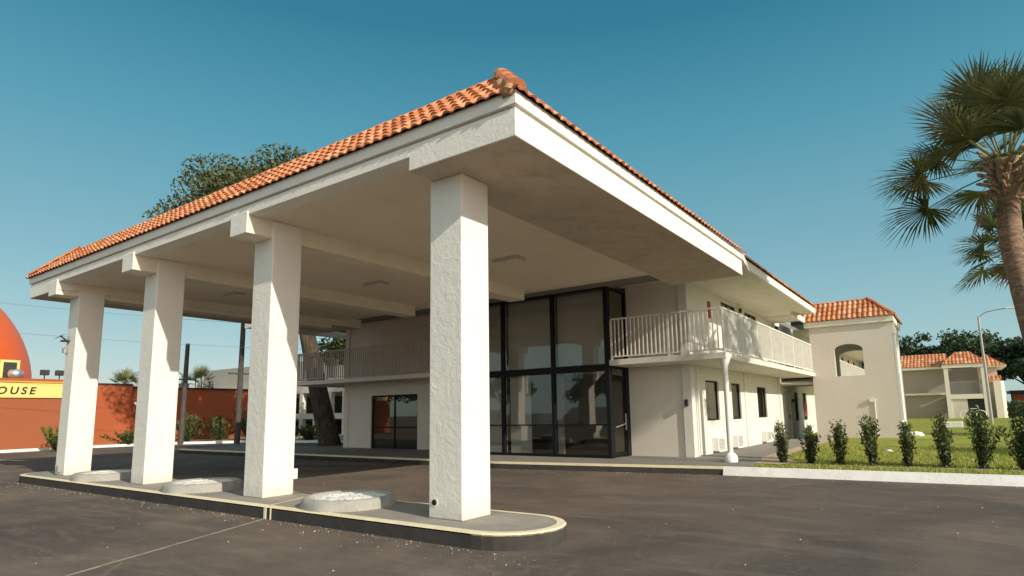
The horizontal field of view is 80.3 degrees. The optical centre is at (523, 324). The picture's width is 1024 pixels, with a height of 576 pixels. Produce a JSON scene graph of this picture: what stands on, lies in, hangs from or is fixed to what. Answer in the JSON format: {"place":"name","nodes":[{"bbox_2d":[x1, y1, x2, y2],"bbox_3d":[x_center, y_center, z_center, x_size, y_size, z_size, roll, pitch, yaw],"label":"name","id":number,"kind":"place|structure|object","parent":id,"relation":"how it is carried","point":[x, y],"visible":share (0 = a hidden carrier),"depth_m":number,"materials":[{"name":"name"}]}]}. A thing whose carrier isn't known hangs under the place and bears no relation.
{"place":"outdoors","nodes":[
{"label":"outdoors","id":0,"kind":"place"},
{"bbox_2d":[0,308,62,449],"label":"restaurant building","id":1,"kind":"structure","parent":0,"point":[30,407],"depth_m":33.48,"materials":[{"name":"orange paint"}]},
{"bbox_2d":[2,362,16,377],"bbox_3d":[-28.748,2.572,33.974,0.020,0.980,0.600,-7,-10,34],"label":"dome window","id":2,"kind":"structure","parent":1,"relation":"in","point":[7,366],"depth_m":33.90,"materials":[{"name":"glass"}]},
{"bbox_2d":[0,360,19,377],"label":"dome window frame","id":3,"kind":"structure","parent":1,"relation":"in","point":[1,361],"depth_m":33.82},
{"bbox_2d":[40,370,49,378],"bbox_3d":[-26.796,2.770,33.971,0.220,0.520,0.400,-7,-10,34],"label":"roof floodlight","id":4,"kind":"object","parent":1,"relation":"on","point":[44,372],"visible":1,"depth_m":33.92,"materials":[{"name":"metal"}]},
{"bbox_2d":[55,370,63,378],"bbox_3d":[-26.394,2.845,34.540,0.220,0.520,0.400,-7,-10,34],"label":"roof floodlight","id":5,"kind":"object","parent":1,"relation":"on","point":[59,373],"visible":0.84,"depth_m":34.47,"materials":[{"name":"metal"}]},
{"bbox_2d":[93,372,247,443],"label":"neighbour building","id":6,"kind":"structure","parent":0,"point":[116,407],"depth_m":39.77,"materials":[{"name":"orange paint"}]},
{"bbox_2d":[8,434,342,449],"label":"planting bed","id":7,"kind":"object","parent":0,"point":[244,438],"visible":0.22,"depth_m":40.40,"materials":[{"name":"soil"}]},
{"bbox_2d":[40,425,58,450],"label":"round bush","id":8,"kind":"object","parent":7,"relation":"on","point":[50,437],"visible":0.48,"depth_m":31.31,"materials":[{"name":"green plant"}]},
{"bbox_2d":[99,430,133,443],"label":"round bush","id":9,"kind":"object","parent":7,"relation":"on","point":[126,437],"visible":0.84,"depth_m":35.91,"materials":[{"name":"green plant"}]},
{"bbox_2d":[175,412,209,441],"bbox_3d":[-21.707,6.647,39.565,3.250,1.993,3.604,-7,-10,34],"label":"round bush","id":10,"kind":"object","parent":7,"relation":"on","point":[189,430],"visible":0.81,"depth_m":39.10,"materials":[{"name":"green plant"}]},
{"bbox_2d":[193,414,234,439],"bbox_3d":[-20.238,6.792,40.400,2.051,1.897,3.795,-3,-9,16],"label":"round bush","id":11,"kind":"object","parent":7,"relation":"on","point":[218,429],"visible":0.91,"depth_m":39.99,"materials":[{"name":"green plant"}]},
{"bbox_2d":[233,409,246,436],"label":"round bush","id":12,"kind":"object","parent":7,"relation":"on","point":[244,424],"visible":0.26,"depth_m":40.22,"materials":[{"name":"green plant"}]},
{"bbox_2d":[295,423,316,439],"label":"round bush","id":13,"kind":"object","parent":7,"relation":"on","point":[309,433],"visible":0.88,"depth_m":37.70,"materials":[{"name":"green plant"}]},
{"bbox_2d":[317,332,345,365],"bbox_3d":[-10.101,3.353,42.069,9.026,9.184,11.248,3,-9,-29],"label":"shade tree","id":14,"kind":"object","parent":7,"relation":"on","point":[336,344],"visible":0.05,"depth_m":38.74,"materials":[{"name":"green plant"}]},
{"bbox_2d":[187,438,820,466],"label":"sidewalk","id":15,"kind":"structure","parent":0,"point":[748,456],"depth_m":18.80,"materials":[{"name":"grey concrete"}]},
{"bbox_2d":[0,434,1023,575],"bbox_3d":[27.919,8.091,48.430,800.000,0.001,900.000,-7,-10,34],"label":"parking lot","id":16,"kind":"structure","parent":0,"point":[960,533],"depth_m":8.24,"materials":[{"name":"grey asphalt"}]},
{"bbox_2d":[107,366,138,385],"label":"palm tree","id":17,"kind":"object","parent":16,"relation":"on","point":[125,377],"visible":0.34,"depth_m":49.85,"materials":[{"name":"green plant"}]},
{"bbox_2d":[66,519,262,575],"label":"seam line","id":18,"kind":"object","parent":16,"relation":"on","point":[157,549],"visible":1,"depth_m":7.34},
{"bbox_2d":[0,440,342,452],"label":"kerb","id":19,"kind":"structure","parent":16,"relation":"on","point":[125,445],"depth_m":35.61,"materials":[{"name":"white concrete"}]},
{"bbox_2d":[178,343,195,443],"bbox_3d":[-21.161,4.239,37.824,0.340,6.203,1.400,-7,-10,34],"label":"utility pole","id":20,"kind":"object","parent":16,"relation":"on","point":[185,379],"visible":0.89,"depth_m":37.72,"materials":[{"name":"brown wood"}]},
{"bbox_2d":[188,363,219,387],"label":"palm tree","id":21,"kind":"object","parent":16,"relation":"on","point":[201,371],"visible":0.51,"depth_m":52.66,"materials":[{"name":"green plant"}]},
{"bbox_2d":[228,323,248,443],"bbox_3d":[-16.785,1.495,36.138,0.340,11.002,1.400,-7,-10,34],"label":"utility pole","id":22,"kind":"object","parent":16,"relation":"on","point":[237,431],"visible":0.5,"depth_m":35.73,"materials":[{"name":"brown wood"}]},
{"bbox_2d":[0,303,321,349],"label":"overhead wires","id":23,"kind":"object","parent":22,"relation":"attached to","point":[118,340],"visible":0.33,"depth_m":30.76,"materials":[{"name":"grey metal"}]},
{"bbox_2d":[141,143,341,445],"bbox_3d":[-11.411,-1.188,33.980,18.104,15.910,16.537,-7,-10,34],"label":"oak tree","id":24,"kind":"object","parent":16,"relation":"on","point":[321,405],"visible":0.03,"depth_m":29.53,"materials":[{"name":"green plant"}]},
{"bbox_2d":[203,360,343,434],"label":"white motel block","id":25,"kind":"structure","parent":16,"relation":"on","point":[223,378],"depth_m":52.80,"materials":[{"name":"white painted stucco"},{"name":"glass"}]},
{"bbox_2d":[295,421,298,433],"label":"window","id":26,"kind":"structure","parent":25,"relation":"in","point":[296,422],"depth_m":54.61,"materials":[{"name":"black glass"}]},
{"bbox_2d":[296,398,299,413],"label":"window","id":27,"kind":"structure","parent":25,"relation":"in","point":[297,399],"depth_m":54.88,"materials":[{"name":"black glass"}]},
{"bbox_2d":[306,421,312,428],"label":"window","id":28,"kind":"structure","parent":25,"relation":"in","point":[309,422],"depth_m":53.66,"materials":[{"name":"black glass"}]},
{"bbox_2d":[307,397,312,412],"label":"window","id":29,"kind":"structure","parent":25,"relation":"in","point":[309,408],"depth_m":53.92,"materials":[{"name":"black glass"}]},
{"bbox_2d":[334,396,341,412],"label":"window","id":30,"kind":"structure","parent":25,"relation":"in","point":[338,399],"depth_m":51.65,"materials":[{"name":"black glass"}]},
{"bbox_2d":[336,421,340,433],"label":"window","id":31,"kind":"structure","parent":25,"relation":"in","point":[338,423],"depth_m":51.28,"materials":[{"name":"black glass"}]},
{"bbox_2d":[19,471,566,550],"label":"traffic island","id":32,"kind":"structure","parent":16,"relation":"on","point":[497,530],"depth_m":8.50,"materials":[{"name":"beige paint"}]},
{"bbox_2d":[70,469,131,481],"bbox_3d":[-9.941,3.577,14.514,1.440,0.176,1.440,-7,-10,34],"label":"round planter","id":33,"kind":"object","parent":32,"relation":"on","point":[105,475],"visible":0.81,"depth_m":14.01,"materials":[{"name":"concrete"}]},
{"bbox_2d":[161,477,242,493],"bbox_3d":[-6.339,3.156,12.022,1.440,0.176,1.440,-7,-10,34],"label":"round planter","id":34,"kind":"object","parent":32,"relation":"on","point":[200,485],"visible":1,"depth_m":11.59,"materials":[{"name":"concrete"}]},
{"bbox_2d":[300,489,395,511],"bbox_3d":[-2.737,2.734,9.530,1.440,0.176,1.440,-7,-10,34],"label":"round planter","id":35,"kind":"object","parent":32,"relation":"on","point":[353,500],"visible":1,"depth_m":9.11,"materials":[{"name":"concrete"}]},
{"bbox_2d":[25,68,749,520],"bbox_3d":[-3.560,0.673,16.595,16.899,6.299,11.818,-7,-10,34],"label":"entrance canopy","id":36,"kind":"object","parent":32,"relation":"on","point":[435,208],"visible":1,"depth_m":11.10,"materials":[{"name":"paint"}]},
{"bbox_2d":[221,291,245,297],"bbox_3d":[-8.452,-0.867,17.682,0.720,0.084,0.360,-7,-10,34],"label":"ceiling light","id":37,"kind":"object","parent":36,"relation":"attached to","point":[234,294],"visible":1,"depth_m":17.56,"materials":[{"name":"paint"}]},
{"bbox_2d":[362,280,389,287],"bbox_3d":[-4.014,-1.107,16.545,0.720,0.084,0.360,-7,-10,34],"label":"ceiling light","id":38,"kind":"object","parent":36,"relation":"attached to","point":[378,283],"visible":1,"depth_m":16.44,"materials":[{"name":"paint"}]},
{"bbox_2d":[492,255,525,264],"bbox_3d":[-0.342,-1.511,14.186,0.720,0.084,0.360,-7,-10,34],"label":"ceiling light","id":39,"kind":"object","parent":36,"relation":"attached to","point":[509,259],"visible":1,"depth_m":14.07,"materials":[{"name":"paint"}]},
{"bbox_2d":[179,449,722,474],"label":"dark kerb","id":40,"kind":"structure","parent":16,"relation":"on","point":[602,468],"depth_m":16.86,"materials":[{"name":"black concrete"}]},
{"bbox_2d":[179,449,724,468],"bbox_3d":[-5.662,4.561,21.074,24.681,0.054,0.907,-6,-10,33],"label":"kerb stripe","id":41,"kind":"object","parent":40,"relation":"on","point":[594,464],"visible":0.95,"depth_m":16.88,"materials":[{"name":"beige paint"}]},
{"bbox_2d":[1,456,1022,573],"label":"grit","id":42,"kind":"object","parent":16,"relation":"on","point":[372,534],"visible":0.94,"depth_m":10.20,"materials":[{"name":"grey gravel"}]},
{"bbox_2d":[245,245,864,461],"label":"motel building","id":43,"kind":"structure","parent":16,"relation":"on","point":[663,368],"depth_m":20.42,"materials":[{"name":"paint"}]},
{"bbox_2d":[371,394,416,448],"bbox_3d":[-5.331,4.095,25.264,2.810,2.400,0.124,-7,-10,34],"label":"window","id":44,"kind":"structure","parent":43,"relation":"in","point":[394,417],"depth_m":25.33,"materials":[{"name":"black glass"}]},
{"bbox_2d":[612,378,626,456],"bbox_3d":[2.950,2.810,18.569,0.108,2.370,0.880,-7,-10,34],"label":"door","id":45,"kind":"structure","parent":43,"relation":"in","point":[617,454],"depth_m":18.79,"materials":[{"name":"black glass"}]},
{"bbox_2d":[705,380,718,420],"bbox_3d":[6.096,2.460,19.783,0.060,1.274,1.324,-7,-10,34],"label":"window","id":46,"kind":"structure","parent":43,"relation":"in","point":[711,386],"depth_m":19.91,"materials":[{"name":"grey glass"}]},
{"bbox_2d":[712,437,724,450],"bbox_3d":[6.276,3.819,19.483,0.209,0.420,0.660,-7,-10,34],"label":"air conditioner","id":47,"kind":"object","parent":43,"relation":"attached to","point":[718,443],"visible":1,"depth_m":19.25,"materials":[{"name":"white paint"}]},
{"bbox_2d":[720,302,733,310],"bbox_3d":[7.366,-0.163,22.169,0.180,1.210,1.840,-7,-10,34],"label":"window","id":48,"kind":"structure","parent":43,"relation":"in","point":[722,304],"depth_m":22.28,"materials":[{"name":"black glass"}]},
{"bbox_2d":[731,383,740,418],"bbox_3d":[7.615,2.756,21.945,0.080,1.320,1.147,-7,-10,34],"label":"window","id":49,"kind":"structure","parent":43,"relation":"in","point":[732,384],"depth_m":22.07,"materials":[{"name":"black glass"}]},
{"bbox_2d":[732,434,743,446],"bbox_3d":[7.499,4.047,21.212,0.209,0.420,0.660,-7,-10,34],"label":"air conditioner","id":50,"kind":"object","parent":43,"relation":"attached to","point":[737,439],"visible":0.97,"depth_m":20.98,"materials":[{"name":"white paint"}]},
{"bbox_2d":[744,312,754,319],"bbox_3d":[9.089,0.158,24.604,0.180,1.210,1.840,-7,-10,34],"label":"window","id":51,"kind":"structure","parent":43,"relation":"in","point":[745,314],"depth_m":24.73,"materials":[{"name":"black glass"}]},
{"bbox_2d":[757,387,766,417],"bbox_3d":[9.705,3.170,24.897,0.080,1.270,1.467,-7,-10,34],"label":"window","id":52,"kind":"structure","parent":43,"relation":"in","point":[758,388],"depth_m":25.01,"materials":[{"name":"black glass"}]},
{"bbox_2d":[762,431,770,441],"bbox_3d":[9.796,4.475,24.459,0.209,0.420,0.660,-7,-10,34],"label":"air conditioner","id":53,"kind":"object","parent":43,"relation":"attached to","point":[766,435],"visible":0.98,"depth_m":24.22,"materials":[{"name":"white paint"}]},
{"bbox_2d":[786,393,791,437],"bbox_3d":[12.531,4.267,28.742,0.080,2.100,0.950,-7,-10,34],"label":"door","id":54,"kind":"structure","parent":43,"relation":"in","point":[787,394],"depth_m":28.86,"materials":[{"name":"white paint"}]},
{"bbox_2d":[794,392,798,420],"bbox_3d":[13.512,4.062,30.248,0.080,1.440,0.917,-7,-10,34],"label":"window","id":55,"kind":"structure","parent":43,"relation":"in","point":[794,392],"depth_m":30.57,"materials":[{"name":"black glass"}]},
{"bbox_2d":[791,297,907,439],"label":"stair tower","id":56,"kind":"structure","parent":16,"relation":"on","point":[836,329],"depth_m":26.08,"materials":[{"name":"paint"}]},
{"bbox_2d":[723,466,1023,486],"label":"white kerb","id":57,"kind":"structure","parent":16,"relation":"on","point":[956,478],"depth_m":12.96,"materials":[{"name":"white concrete"}]},
{"bbox_2d":[0,0,1023,402],"label":"sky","id":58,"kind":"structure","parent":0,"point":[772,122],"materials":[{"name":"blue"}]},
{"bbox_2d":[749,417,1023,474],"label":"lawn","id":59,"kind":"structure","parent":0,"point":[924,426],"depth_m":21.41,"materials":[{"name":"green plant"}]},
{"bbox_2d":[754,438,833,463],"bbox_3d":[9.851,4.154,20.581,1.280,0.074,13.200,-7,-10,34],"label":"soil edge","id":60,"kind":"object","parent":59,"relation":"on","point":[771,459],"visible":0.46,"depth_m":17.14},
{"bbox_2d":[778,463,1023,471],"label":"soil patches","id":61,"kind":"object","parent":59,"relation":"on","point":[1019,470],"visible":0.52,"depth_m":14.02,"materials":[{"name":"brown soil"}]},
{"bbox_2d":[770,418,791,462],"bbox_3d":[6.657,3.004,15.624,0.386,1.249,0.698,1,-9,-15],"label":"upright shrub","id":62,"kind":"object","parent":61,"relation":"on","point":[781,442],"visible":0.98,"depth_m":15.58,"materials":[{"name":"green plant"}]},
{"bbox_2d":[798,423,820,462],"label":"upright shrub","id":63,"kind":"object","parent":61,"relation":"on","point":[810,452],"visible":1,"depth_m":15.42,"materials":[{"name":"green plant"}]},
{"bbox_2d":[825,419,849,464],"bbox_3d":[7.706,2.876,14.879,0.500,1.149,0.660,-7,-10,34],"label":"upright shrub","id":64,"kind":"object","parent":61,"relation":"on","point":[838,437],"visible":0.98,"depth_m":14.82,"materials":[{"name":"green plant"}]},
{"bbox_2d":[856,413,880,465],"bbox_3d":[8.241,2.742,14.505,0.518,1.307,0.706,2,-9,-17],"label":"upright shrub","id":65,"kind":"object","parent":61,"relation":"on","point":[870,438],"visible":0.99,"depth_m":14.44,"materials":[{"name":"green plant"}]},
{"bbox_2d":[896,420,916,466],"bbox_3d":[8.930,2.743,14.140,0.397,1.182,0.652,-7,-10,34],"label":"upright shrub","id":66,"kind":"object","parent":61,"relation":"on","point":[907,443],"visible":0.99,"depth_m":14.11,"materials":[{"name":"green plant"}]},
{"bbox_2d":[930,412,955,467],"bbox_3d":[9.578,2.619,13.824,0.768,1.289,0.516,6,-11,-42],"label":"upright shrub","id":67,"kind":"object","parent":61,"relation":"on","point":[943,441],"visible":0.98,"depth_m":13.74,"materials":[{"name":"green plant"}]},
{"bbox_2d":[964,407,1001,468],"bbox_3d":[10.169,2.484,13.405,0.544,1.383,0.694,3,-9,-24],"label":"upright shrub","id":68,"kind":"object","parent":61,"relation":"on","point":[983,454],"visible":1,"depth_m":13.38,"materials":[{"name":"green plant"}]},
{"bbox_2d":[998,403,1023,469],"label":"upright shrub","id":69,"kind":"object","parent":61,"relation":"on","point":[1017,442],"visible":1,"depth_m":13.05,"materials":[{"name":"green plant"}]},
{"bbox_2d":[910,431,923,435],"bbox_3d":[16.876,4.660,26.024,0.591,0.202,0.566,5,-10,-34],"label":"stone","id":70,"kind":"object","parent":59,"relation":"on","point":[919,433],"visible":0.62,"depth_m":25.82,"materials":[{"name":"white stone"}]},
{"bbox_2d":[898,328,970,368],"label":"broadleaf tree","id":71,"kind":"object","parent":59,"relation":"on","point":[906,349],"visible":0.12,"depth_m":71.82,"materials":[{"name":"green plant"}]},
{"bbox_2d":[866,48,1023,343],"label":"palm tree","id":72,"kind":"object","parent":59,"relation":"on","point":[989,103],"visible":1,"depth_m":13.49,"materials":[{"name":"green plant"}]},
{"bbox_2d":[943,421,962,426],"bbox_3d":[23.308,5.404,32.950,0.900,0.320,0.600,-7,-10,34],"label":"utility box","id":73,"kind":"object","parent":59,"relation":"on","point":[955,424],"visible":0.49,"depth_m":32.70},
{"bbox_2d":[901,351,1007,417],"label":"block","id":74,"kind":"structure","parent":59,"relation":"on","point":[930,391],"depth_m":48.80,"materials":[{"name":"paint"}]},
{"bbox_2d":[927,330,1012,380],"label":"broadleaf tree","id":75,"kind":"object","parent":59,"relation":"on","point":[952,344],"visible":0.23,"depth_m":66.12,"materials":[{"name":"green plant"}]},
{"bbox_2d":[960,405,986,418],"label":"bicycle","id":76,"kind":"object","parent":59,"relation":"on","point":[971,411],"visible":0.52,"depth_m":46.05,"materials":[{"name":"white paint"}]},
{"bbox_2d":[949,199,1023,295],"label":"palm tree","id":77,"kind":"object","parent":59,"relation":"on","point":[988,224],"visible":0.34,"depth_m":25.80,"materials":[{"name":"green plant"}]},
{"bbox_2d":[959,328,1023,383],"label":"broadleaf tree","id":78,"kind":"object","parent":59,"relation":"on","point":[1004,353],"visible":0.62,"depth_m":62.58,"materials":[{"name":"green plant"}]},
{"bbox_2d":[977,307,1013,423],"bbox_3d":[27.919,2.381,35.385,1.810,6.800,0.220,-7,-10,34],"label":"street lamp","id":79,"kind":"object","parent":59,"relation":"on","point":[986,381],"visible":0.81,"depth_m":35.73,"materials":[{"name":"grey metal"}]},
{"bbox_2d":[1006,390,1023,402],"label":"garden shed","id":80,"kind":"structure","parent":59,"relation":"on","point":[1017,395],"depth_m":61.30,"materials":[{"name":"red paint"}]},
{"bbox_2d":[1006,400,1023,416],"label":"hedge","id":81,"kind":"object","parent":59,"relation":"on","point":[1011,405],"visible":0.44,"depth_m":47.89,"materials":[{"name":"green plant"}]},
{"bbox_2d":[1011,358,1023,373],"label":"broadleaf tree","id":82,"kind":"object","parent":59,"relation":"on","point":[1019,365],"visible":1,"depth_m":52.73,"materials":[{"name":"green plant"}]},
{"bbox_2d":[1012,340,1023,360],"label":"broadleaf tree","id":83,"kind":"object","parent":59,"relation":"on","point":[1016,355],"visible":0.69,"depth_m":60.67,"materials":[{"name":"green plant"}]}
]}

